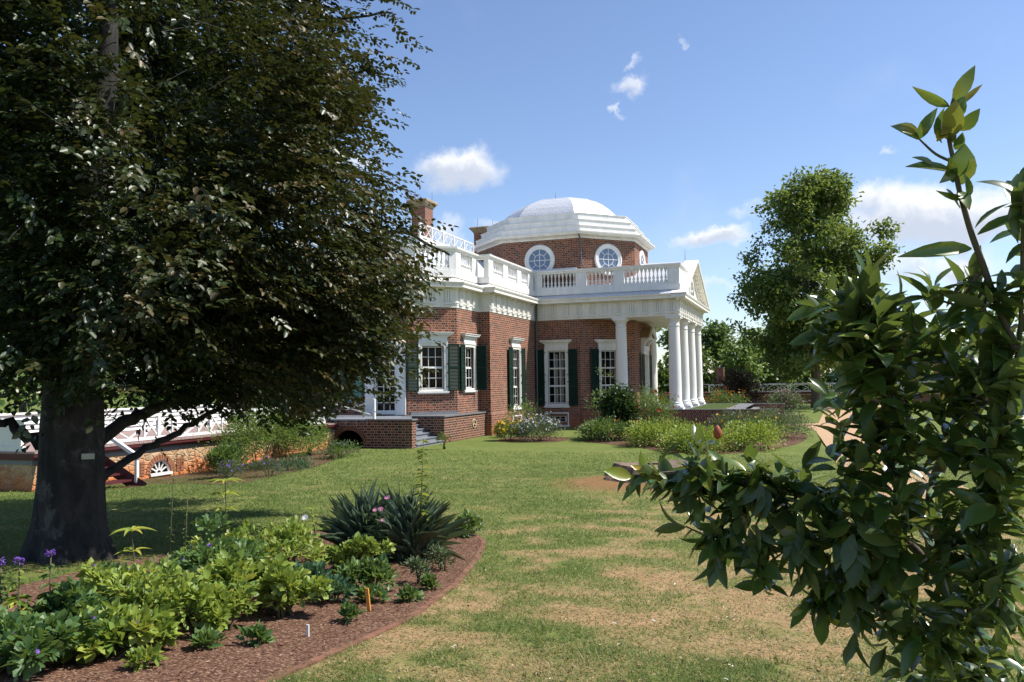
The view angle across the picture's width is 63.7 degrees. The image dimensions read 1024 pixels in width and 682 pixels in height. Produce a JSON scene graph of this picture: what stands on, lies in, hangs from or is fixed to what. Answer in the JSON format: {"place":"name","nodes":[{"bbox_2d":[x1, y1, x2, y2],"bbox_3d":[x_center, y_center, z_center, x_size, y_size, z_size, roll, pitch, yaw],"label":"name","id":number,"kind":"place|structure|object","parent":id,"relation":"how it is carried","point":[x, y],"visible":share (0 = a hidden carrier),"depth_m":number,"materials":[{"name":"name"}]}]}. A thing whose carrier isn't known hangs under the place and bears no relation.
{"place":"outdoors","nodes":[
{"label":"outdoors","id":0,"kind":"place"},
{"bbox_2d":[0,379,1023,681],"bbox_3d":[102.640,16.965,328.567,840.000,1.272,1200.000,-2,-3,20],"label":"lawn","id":1,"kind":"structure","parent":0,"point":[576,447],"depth_m":9.25,"materials":[{"name":"green plant"}]},
{"bbox_2d":[0,292,41,413],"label":"broadleaf tree","id":2,"kind":"object","parent":1,"relation":"on","point":[2,402],"visible":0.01,"depth_m":38.89,"materials":[{"name":"green plant"}]},
{"bbox_2d":[26,327,130,411],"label":"broadleaf tree","id":3,"kind":"object","parent":1,"relation":"on","point":[40,398],"visible":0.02,"depth_m":54.04,"materials":[{"name":"green plant"}]},
{"bbox_2d":[113,334,215,406],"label":"broadleaf tree","id":4,"kind":"object","parent":1,"relation":"on","point":[138,404],"visible":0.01,"depth_m":40.67,"materials":[{"name":"green plant"}]},
{"bbox_2d":[0,404,337,491],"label":"terrace walk","id":5,"kind":"structure","parent":1,"relation":"on","point":[18,470],"depth_m":24.64,"materials":[{"name":"stone"}]},
{"bbox_2d":[150,460,172,476],"bbox_3d":[-10.535,3.778,24.651,0.210,0.456,0.880,-2,-3,20],"label":"lunette window","id":6,"kind":"structure","parent":5,"relation":"in","point":[160,466],"depth_m":24.72,"materials":[{"name":"white paint"}]},
{"bbox_2d":[0,0,459,565],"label":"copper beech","id":7,"kind":"object","parent":1,"relation":"on","point":[116,248],"visible":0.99,"depth_m":10.27,"materials":[{"name":"green plant"}]},
{"bbox_2d":[110,447,358,484],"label":"terrace border soil","id":8,"kind":"structure","parent":1,"relation":"on","point":[185,476],"depth_m":25.06,"materials":[{"name":"brown soil"}]},
{"bbox_2d":[204,439,253,477],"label":"young shrub","id":9,"kind":"object","parent":8,"relation":"on","point":[221,453],"visible":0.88,"depth_m":23.36,"materials":[{"name":"green plant"}]},
{"bbox_2d":[215,456,247,478],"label":"lavender","id":10,"kind":"object","parent":8,"relation":"on","point":[225,468],"visible":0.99,"depth_m":22.09,"materials":[{"name":"green plant"}]},
{"bbox_2d":[191,401,327,467],"bbox_3d":[-8.030,2.930,26.666,3.316,2.498,4.810,-2,-3,20],"label":"willow shrub","id":11,"kind":"object","parent":8,"relation":"on","point":[280,435],"visible":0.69,"depth_m":26.49,"materials":[{"name":"green plant"}]},
{"bbox_2d":[248,455,284,476],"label":"lavender","id":12,"kind":"object","parent":8,"relation":"on","point":[263,464],"visible":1,"depth_m":23.18,"materials":[{"name":"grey plant"}]},
{"bbox_2d":[268,453,316,470],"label":"border herb","id":13,"kind":"object","parent":8,"relation":"on","point":[300,461],"visible":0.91,"depth_m":25.33,"materials":[{"name":"green plant"}]},
{"bbox_2d":[282,417,335,454],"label":"willow shrub","id":14,"kind":"object","parent":8,"relation":"on","point":[319,434],"visible":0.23,"depth_m":30.21,"materials":[{"name":"green plant"}]},
{"bbox_2d":[315,437,364,459],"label":"border herb","id":15,"kind":"object","parent":8,"relation":"on","point":[336,447],"visible":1,"depth_m":28.99,"materials":[{"name":"green plant"}]},
{"bbox_2d":[0,531,482,681],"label":"mulch bed","id":16,"kind":"object","parent":1,"relation":"on","point":[32,589],"visible":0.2,"depth_m":6.17,"materials":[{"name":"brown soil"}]},
{"bbox_2d":[0,556,8,604],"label":"violet spike","id":17,"kind":"object","parent":16,"relation":"on","point":[4,597],"visible":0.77,"depth_m":6.12,"materials":[{"name":"green plant"}]},
{"bbox_2d":[0,605,34,663],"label":"peony","id":18,"kind":"object","parent":16,"relation":"on","point":[5,615],"visible":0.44,"depth_m":5.52,"materials":[{"name":"green plant"}]},
{"bbox_2d":[3,557,32,613],"bbox_3d":[-3.650,1.935,6.112,0.297,0.658,0.275,-2,-3,20],"label":"violet spike","id":19,"kind":"object","parent":16,"relation":"on","point":[12,601],"visible":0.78,"depth_m":6.11,"materials":[{"name":"green plant"}]},
{"bbox_2d":[32,549,61,618],"bbox_3d":[-3.457,1.912,6.162,0.320,0.715,0.243,1,-3,-34],"label":"violet spike","id":20,"kind":"object","parent":16,"relation":"on","point":[46,595],"visible":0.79,"depth_m":6.16,"materials":[{"name":"green plant"}]},
{"bbox_2d":[0,607,108,681],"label":"peony","id":21,"kind":"object","parent":16,"relation":"on","point":[34,646],"visible":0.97,"depth_m":5.27,"materials":[{"name":"green plant"}]},
{"bbox_2d":[19,575,116,622],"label":"peony","id":22,"kind":"object","parent":16,"relation":"on","point":[71,597],"visible":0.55,"depth_m":6.11,"materials":[{"name":"green plant"}]},
{"bbox_2d":[83,561,142,581],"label":"peony","id":23,"kind":"object","parent":16,"relation":"on","point":[116,565],"visible":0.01,"depth_m":7.70,"materials":[{"name":"green plant"}]},
{"bbox_2d":[55,557,173,600],"bbox_3d":[-3.427,2.104,6.971,0.951,0.543,0.849,-2,-3,20],"label":"peony","id":24,"kind":"object","parent":16,"relation":"on","point":[95,573],"visible":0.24,"depth_m":6.92,"materials":[{"name":"green plant"}]},
{"bbox_2d":[52,596,184,664],"bbox_3d":[-2.791,2.051,5.792,0.767,0.451,0.800,-2,-3,20],"label":"peony","id":25,"kind":"object","parent":16,"relation":"on","point":[135,626],"visible":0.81,"depth_m":5.76,"materials":[{"name":"green plant"}]},
{"bbox_2d":[110,526,155,567],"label":"lily stem","id":26,"kind":"object","parent":16,"relation":"on","point":[133,528],"visible":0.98,"depth_m":7.57,"materials":[{"name":"green plant"}]},
{"bbox_2d":[120,642,168,672],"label":"seedling","id":27,"kind":"object","parent":16,"relation":"on","point":[143,654],"visible":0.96,"depth_m":5.46,"materials":[{"name":"green plant"}]},
{"bbox_2d":[73,556,235,629],"bbox_3d":[-2.804,1.999,6.385,1.243,0.661,0.852,-2,-3,20],"label":"peony","id":28,"kind":"object","parent":16,"relation":"on","point":[139,591],"visible":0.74,"depth_m":6.33,"materials":[{"name":"green plant"}]},
{"bbox_2d":[166,459,177,559],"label":"tall stem","id":29,"kind":"object","parent":16,"relation":"on","point":[170,527],"visible":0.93,"depth_m":8.43,"materials":[{"name":"green plant"}]},
{"bbox_2d":[182,483,189,545],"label":"tall stem","id":30,"kind":"object","parent":16,"relation":"on","point":[185,528],"visible":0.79,"depth_m":8.47,"materials":[{"name":"green plant"}]},
{"bbox_2d":[140,511,269,583],"bbox_3d":[-2.880,2.012,7.604,1.102,0.877,1.074,-3,-4,41],"label":"peony","id":31,"kind":"object","parent":16,"relation":"on","point":[199,556],"visible":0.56,"depth_m":7.64,"materials":[{"name":"green plant"}]},
{"bbox_2d":[152,577,261,631],"bbox_3d":[-2.359,2.081,6.432,0.594,0.507,0.740,-2,-3,20],"label":"peony","id":32,"kind":"object","parent":16,"relation":"on","point":[215,617],"visible":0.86,"depth_m":6.30,"materials":[{"name":"green plant"}]},
{"bbox_2d":[187,624,229,648],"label":"seedling","id":33,"kind":"object","parent":16,"relation":"on","point":[207,638],"visible":0.95,"depth_m":5.90,"materials":[{"name":"green plant"}]},
{"bbox_2d":[173,528,267,563],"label":"peony","id":34,"kind":"object","parent":16,"relation":"on","point":[236,531],"visible":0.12,"depth_m":8.49,"materials":[{"name":"green plant"}]},
{"bbox_2d":[206,478,243,532],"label":"lily stem","id":35,"kind":"object","parent":16,"relation":"on","point":[225,492],"visible":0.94,"depth_m":9.47,"materials":[{"name":"green plant"}]},
{"bbox_2d":[172,547,295,618],"bbox_3d":[-2.466,2.082,7.019,1.015,0.630,1.019,-2,-3,20],"label":"peony","id":36,"kind":"object","parent":16,"relation":"on","point":[229,569],"visible":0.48,"depth_m":7.01,"materials":[{"name":"green plant"}]},
{"bbox_2d":[235,620,275,647],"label":"seedling","id":37,"kind":"object","parent":16,"relation":"on","point":[260,632],"visible":0.97,"depth_m":6.00,"materials":[{"name":"green plant"}]},
{"bbox_2d":[226,563,333,617],"bbox_3d":[-1.941,2.124,6.977,0.895,0.524,0.617,-2,-3,20],"label":"peony","id":38,"kind":"object","parent":16,"relation":"on","point":[282,587],"visible":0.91,"depth_m":6.88,"materials":[{"name":"green plant"}]},
{"bbox_2d":[233,515,330,569],"bbox_3d":[-2.376,2.225,8.849,1.065,0.684,1.178,-2,-3,20],"label":"peony","id":39,"kind":"object","parent":16,"relation":"on","point":[289,539],"visible":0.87,"depth_m":8.77,"materials":[{"name":"green plant"}]},
{"bbox_2d":[302,507,320,555],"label":"lily stem","id":40,"kind":"object","parent":16,"relation":"on","point":[312,520],"visible":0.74,"depth_m":9.65,"materials":[{"name":"green plant"}]},
{"bbox_2d":[294,560,333,594],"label":"seedling","id":41,"kind":"object","parent":16,"relation":"on","point":[314,569],"visible":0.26,"depth_m":7.74,"materials":[{"name":"green plant"}]},
{"bbox_2d":[316,572,355,602],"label":"seedling","id":42,"kind":"object","parent":16,"relation":"on","point":[338,584],"visible":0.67,"depth_m":7.46,"materials":[{"name":"green plant"}]},
{"bbox_2d":[337,599,366,623],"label":"seedling","id":43,"kind":"object","parent":16,"relation":"on","point":[348,611],"visible":0.93,"depth_m":6.71,"materials":[{"name":"green plant"}]},
{"bbox_2d":[332,554,374,590],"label":"seedling","id":44,"kind":"object","parent":16,"relation":"on","point":[350,570],"visible":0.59,"depth_m":7.88,"materials":[{"name":"green plant"}]},
{"bbox_2d":[306,476,403,563],"bbox_3d":[-1.788,2.129,9.793,1.371,1.021,1.462,-2,-3,20],"label":"yucca","id":45,"kind":"object","parent":16,"relation":"on","point":[346,511],"visible":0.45,"depth_m":9.72,"materials":[{"name":"green plant"}]},
{"bbox_2d":[323,531,395,568],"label":"peony","id":46,"kind":"object","parent":16,"relation":"on","point":[358,546],"visible":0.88,"depth_m":8.93,"materials":[{"name":"green plant"}]},
{"bbox_2d":[365,588,370,611],"bbox_3d":[-1.234,2.256,7.088,0.062,0.260,0.012,-2,-3,20],"label":"plant stake","id":47,"kind":"object","parent":16,"relation":"on","point":[367,599],"visible":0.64,"depth_m":7.08,"materials":[{"name":"orange wood"}]},
{"bbox_2d":[351,582,390,602],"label":"seedling","id":48,"kind":"object","parent":16,"relation":"on","point":[375,590],"visible":0.83,"depth_m":7.43,"materials":[{"name":"green plant"}]},
{"bbox_2d":[354,552,399,590],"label":"seedling","id":49,"kind":"object","parent":16,"relation":"on","point":[378,572],"visible":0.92,"depth_m":7.91,"materials":[{"name":"green plant"}]},
{"bbox_2d":[358,495,409,558],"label":"cosmos","id":50,"kind":"object","parent":16,"relation":"on","point":[381,508],"visible":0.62,"depth_m":9.36,"materials":[{"name":"green plant"}]},
{"bbox_2d":[394,582,425,602],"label":"seedling","id":51,"kind":"object","parent":16,"relation":"on","point":[407,590],"visible":0.94,"depth_m":7.48,"materials":[{"name":"green plant"}]},
{"bbox_2d":[350,482,479,560],"bbox_3d":[-1.161,2.131,9.716,1.470,0.988,1.519,-2,-3,20],"label":"yucca","id":52,"kind":"object","parent":16,"relation":"on","point":[437,527],"visible":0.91,"depth_m":9.55,"materials":[{"name":"green plant"}]},
{"bbox_2d":[400,555,437,583],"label":"seedling","id":53,"kind":"object","parent":16,"relation":"on","point":[414,563],"visible":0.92,"depth_m":8.28,"materials":[{"name":"green plant"}]},
{"bbox_2d":[410,439,429,556],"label":"tall stem","id":54,"kind":"object","parent":16,"relation":"on","point":[419,451],"visible":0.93,"depth_m":9.53,"materials":[{"name":"green plant"}]},
{"bbox_2d":[417,573,440,589],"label":"seedling","id":55,"kind":"object","parent":16,"relation":"on","point":[428,580],"visible":0.95,"depth_m":7.98,"materials":[{"name":"green plant"}]},
{"bbox_2d":[422,541,455,570],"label":"seedling","id":56,"kind":"object","parent":16,"relation":"on","point":[443,555],"visible":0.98,"depth_m":9.03,"materials":[{"name":"green plant"}]},
{"bbox_2d":[451,508,484,537],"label":"seedling","id":57,"kind":"object","parent":16,"relation":"on","point":[474,521],"visible":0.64,"depth_m":11.55,"materials":[{"name":"green plant"}]},
{"bbox_2d":[259,533,485,681],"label":"bed edging","id":58,"kind":"object","parent":1,"relation":"on","point":[423,607],"visible":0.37,"depth_m":6.53,"materials":[{"name":"brick"}]},
{"bbox_2d":[435,431,452,448],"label":"lawn weed","id":59,"kind":"object","parent":1,"relation":"on","point":[442,438],"visible":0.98,"depth_m":32.05,"materials":[{"name":"green plant"}]},
{"bbox_2d":[218,193,709,448],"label":"brick house","id":60,"kind":"structure","parent":1,"relation":"on","point":[553,304],"depth_m":45.16,"materials":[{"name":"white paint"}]},
{"bbox_2d":[365,338,405,414],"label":"garden door","id":61,"kind":"structure","parent":60,"relation":"in","point":[399,408],"depth_m":36.98,"materials":[{"name":"white paint"}]},
{"bbox_2d":[407,332,459,393],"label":"window","id":62,"kind":"structure","parent":60,"relation":"in","point":[427,358],"depth_m":37.31,"materials":[{"name":"white paint"}]},
{"bbox_2d":[435,333,486,392],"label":"window","id":63,"kind":"structure","parent":60,"relation":"in","point":[479,353],"depth_m":39.43,"materials":[{"name":"white paint"}]},
{"bbox_2d":[509,337,525,410],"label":"window","id":64,"kind":"structure","parent":60,"relation":"in","point":[515,342],"depth_m":43.85,"materials":[{"name":"white paint"}]},
{"bbox_2d":[524,245,554,269],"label":"round window","id":65,"kind":"structure","parent":60,"relation":"in","point":[539,257],"depth_m":47.15,"materials":[{"name":"glass"}]},
{"bbox_2d":[535,339,577,407],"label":"window","id":66,"kind":"structure","parent":60,"relation":"in","point":[561,391],"depth_m":46.28,"materials":[{"name":"white paint"}]},
{"bbox_2d":[545,412,569,426],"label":"window","id":67,"kind":"structure","parent":60,"relation":"in","point":[561,418],"depth_m":46.06,"materials":[{"name":"white paint"}]},
{"bbox_2d":[583,339,628,409],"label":"window","id":68,"kind":"structure","parent":60,"relation":"in","point":[605,353],"depth_m":46.44,"materials":[{"name":"white paint"}]},
{"bbox_2d":[594,244,621,274],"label":"round window","id":69,"kind":"structure","parent":60,"relation":"in","point":[606,255],"depth_m":47.12,"materials":[{"name":"glass"}]},
{"bbox_2d":[640,326,656,405],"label":"portico door","id":70,"kind":"structure","parent":60,"relation":"in","point":[648,332],"depth_m":49.56,"materials":[{"name":"white paint"}]},
{"bbox_2d":[58,460,1020,681],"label":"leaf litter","id":71,"kind":"object","parent":1,"relation":"on","point":[817,670],"visible":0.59,"depth_m":6.45,"materials":[{"name":"brown plant"}]},
{"bbox_2d":[604,460,685,483],"bbox_3d":[3.260,3.191,20.068,2.552,0.520,2.573,1,-4,-38],"label":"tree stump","id":72,"kind":"object","parent":1,"relation":"on","point":[629,468],"visible":0.24,"depth_m":19.64,"materials":[{"name":"wood"}]},
{"bbox_2d":[656,328,718,398],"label":"broadleaf tree","id":73,"kind":"object","parent":1,"relation":"on","point":[663,378],"visible":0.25,"depth_m":99.51,"materials":[{"name":"green plant"}]},
{"bbox_2d":[628,403,784,427],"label":"brick podium","id":74,"kind":"object","parent":1,"relation":"on","point":[701,413],"visible":0.41,"depth_m":43.73,"materials":[{"name":"brick"}]},
{"bbox_2d":[701,318,738,391],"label":"broadleaf tree","id":75,"kind":"object","parent":1,"relation":"on","point":[714,333],"visible":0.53,"depth_m":102.29,"materials":[{"name":"green plant"}]},
{"bbox_2d":[716,367,724,388],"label":"brick chimney","id":76,"kind":"object","parent":1,"relation":"on","point":[719,371],"visible":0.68,"depth_m":87.46,"materials":[{"name":"brick"}]},
{"bbox_2d":[704,388,751,403],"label":"daylily clump","id":77,"kind":"object","parent":1,"relation":"on","point":[722,398],"visible":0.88,"depth_m":61.24,"materials":[{"name":"green plant"}]},
{"bbox_2d":[705,327,773,390],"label":"broadleaf tree","id":78,"kind":"object","parent":1,"relation":"on","point":[744,355],"visible":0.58,"depth_m":95.22,"materials":[{"name":"green plant"}]},
{"bbox_2d":[711,365,768,402],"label":"bronze shrub","id":79,"kind":"object","parent":1,"relation":"on","point":[741,382],"visible":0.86,"depth_m":74.30,"materials":[{"name":"brown plant"}]},
{"bbox_2d":[738,322,810,390],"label":"broadleaf tree","id":80,"kind":"object","parent":1,"relation":"on","point":[769,380],"visible":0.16,"depth_m":98.25,"materials":[{"name":"green plant"}]},
{"bbox_2d":[765,387,807,412],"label":"cleome shrub","id":81,"kind":"object","parent":1,"relation":"on","point":[790,399],"visible":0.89,"depth_m":55.47,"materials":[{"name":"green plant"}]},
{"bbox_2d":[789,329,831,390],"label":"broadleaf tree","id":82,"kind":"object","parent":1,"relation":"on","point":[806,379],"visible":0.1,"depth_m":103.14,"materials":[{"name":"green plant"}]},
{"bbox_2d":[720,164,905,407],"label":"round tree","id":83,"kind":"object","parent":1,"relation":"on","point":[817,204],"visible":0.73,"depth_m":68.74,"materials":[{"name":"green plant"}]},
{"bbox_2d":[604,66,1023,681],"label":"magnolia tree","id":84,"kind":"object","parent":1,"relation":"on","point":[868,334],"visible":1,"depth_m":2.70,"materials":[{"name":"green plant"}]},
{"bbox_2d":[661,381,987,403],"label":"distant terrace","id":85,"kind":"structure","parent":1,"relation":"on","point":[807,396],"depth_m":82.02,"materials":[{"name":"brick"}]},
{"bbox_2d":[821,368,856,389],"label":"broadleaf tree","id":86,"kind":"object","parent":1,"relation":"on","point":[828,380],"visible":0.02,"depth_m":96.52,"materials":[{"name":"green plant"}]},
{"bbox_2d":[897,323,945,389],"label":"broadleaf tree","id":87,"kind":"object","parent":1,"relation":"on","point":[931,365],"visible":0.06,"depth_m":94.40,"materials":[{"name":"green plant"}]},
{"bbox_2d":[958,310,1023,363],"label":"broadleaf tree","id":88,"kind":"object","parent":1,"relation":"on","point":[974,347],"visible":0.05,"depth_m":90.53,"materials":[{"name":"green plant"}]},
{"bbox_2d":[3,0,1023,392],"label":"sky","id":89,"kind":"structure","parent":0,"point":[677,118],"materials":[{"name":"blue"}]},
{"bbox_2d":[498,436,568,441],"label":"corner bed soil","id":90,"kind":"structure","parent":0,"point":[516,439],"depth_m":36.34,"materials":[{"name":"brown soil"}]},
{"bbox_2d":[490,418,520,439],"bbox_3d":[-0.120,3.890,36.307,1.503,1.093,1.619,-2,-3,20],"label":"flower mound","id":91,"kind":"object","parent":90,"relation":"on","point":[502,425],"visible":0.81,"depth_m":36.02,"materials":[{"name":"green plant"}]},
{"bbox_2d":[500,391,545,436],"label":"rose bush","id":92,"kind":"object","parent":90,"relation":"on","point":[519,412],"visible":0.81,"depth_m":38.28,"materials":[{"name":"green plant"}]},
{"bbox_2d":[507,411,564,441],"bbox_3d":[1.102,3.729,35.883,2.502,1.344,2.483,-2,-3,20],"label":"flower mound","id":93,"kind":"object","parent":90,"relation":"on","point":[529,426],"visible":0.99,"depth_m":35.55,"materials":[{"name":"grey plant"}]},
{"bbox_2d":[583,429,807,453],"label":"front border soil","id":94,"kind":"structure","parent":0,"point":[789,441],"depth_m":32.80,"materials":[{"name":"brown soil"}]},
{"bbox_2d":[584,364,615,435],"bbox_3d":[4.157,2.736,37.529,1.848,3.386,1.882,-2,-3,20],"label":"tree sapling","id":95,"kind":"object","parent":94,"relation":"on","point":[602,390],"visible":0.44,"depth_m":37.52,"materials":[{"name":"green plant"}]},
{"bbox_2d":[573,415,636,441],"bbox_3d":[4.048,3.743,35.388,2.573,1.213,2.505,1,-3,-26],"label":"lantana bed","id":96,"kind":"object","parent":94,"relation":"on","point":[595,427],"visible":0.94,"depth_m":35.07,"materials":[{"name":"green plant"}]},
{"bbox_2d":[595,380,643,437],"bbox_3d":[4.764,3.047,36.611,2.082,2.656,2.195,-2,-3,20],"label":"bush","id":97,"kind":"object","parent":94,"relation":"on","point":[618,402],"depth_m":36.20,"materials":[{"name":"green plant"}]},
{"bbox_2d":[629,382,680,438],"bbox_3d":[6.101,3.022,35.927,2.600,2.604,2.687,-2,-3,20],"label":"hibiscus shrub","id":98,"kind":"object","parent":94,"relation":"on","point":[662,410],"visible":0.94,"depth_m":35.69,"materials":[{"name":"green plant"}]},
{"bbox_2d":[620,415,702,447],"bbox_3d":[5.972,3.562,32.433,3.445,1.276,3.690,-2,-3,20],"label":"lime groundcover","id":99,"kind":"object","parent":94,"relation":"on","point":[650,429],"visible":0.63,"depth_m":31.90,"materials":[{"name":"green plant"}]},
{"bbox_2d":[655,421,740,454],"bbox_3d":[6.595,3.417,29.407,3.102,1.242,3.365,-2,-3,20],"label":"lime groundcover","id":100,"kind":"object","parent":94,"relation":"on","point":[677,435],"visible":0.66,"depth_m":28.81,"materials":[{"name":"green plant"}]},
{"bbox_2d":[704,406,765,431],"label":"coneflower clump","id":101,"kind":"object","parent":94,"relation":"on","point":[726,418],"visible":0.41,"depth_m":35.34,"materials":[{"name":"green plant"}]},
{"bbox_2d":[720,416,793,451],"bbox_3d":[8.813,3.393,30.031,2.866,1.267,3.295,-2,-3,20],"label":"lime groundcover","id":102,"kind":"object","parent":94,"relation":"on","point":[751,431],"visible":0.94,"depth_m":29.60,"materials":[{"name":"green plant"}]},
{"bbox_2d":[753,404,816,440],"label":"coneflower clump","id":103,"kind":"object","parent":94,"relation":"on","point":[788,418],"visible":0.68,"depth_m":34.59,"materials":[{"name":"green plant"}]},
{"bbox_2d":[789,404,968,497],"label":"garden path","id":104,"kind":"structure","parent":0,"point":[826,436],"depth_m":36.98,"materials":[{"name":"beige gravel"}]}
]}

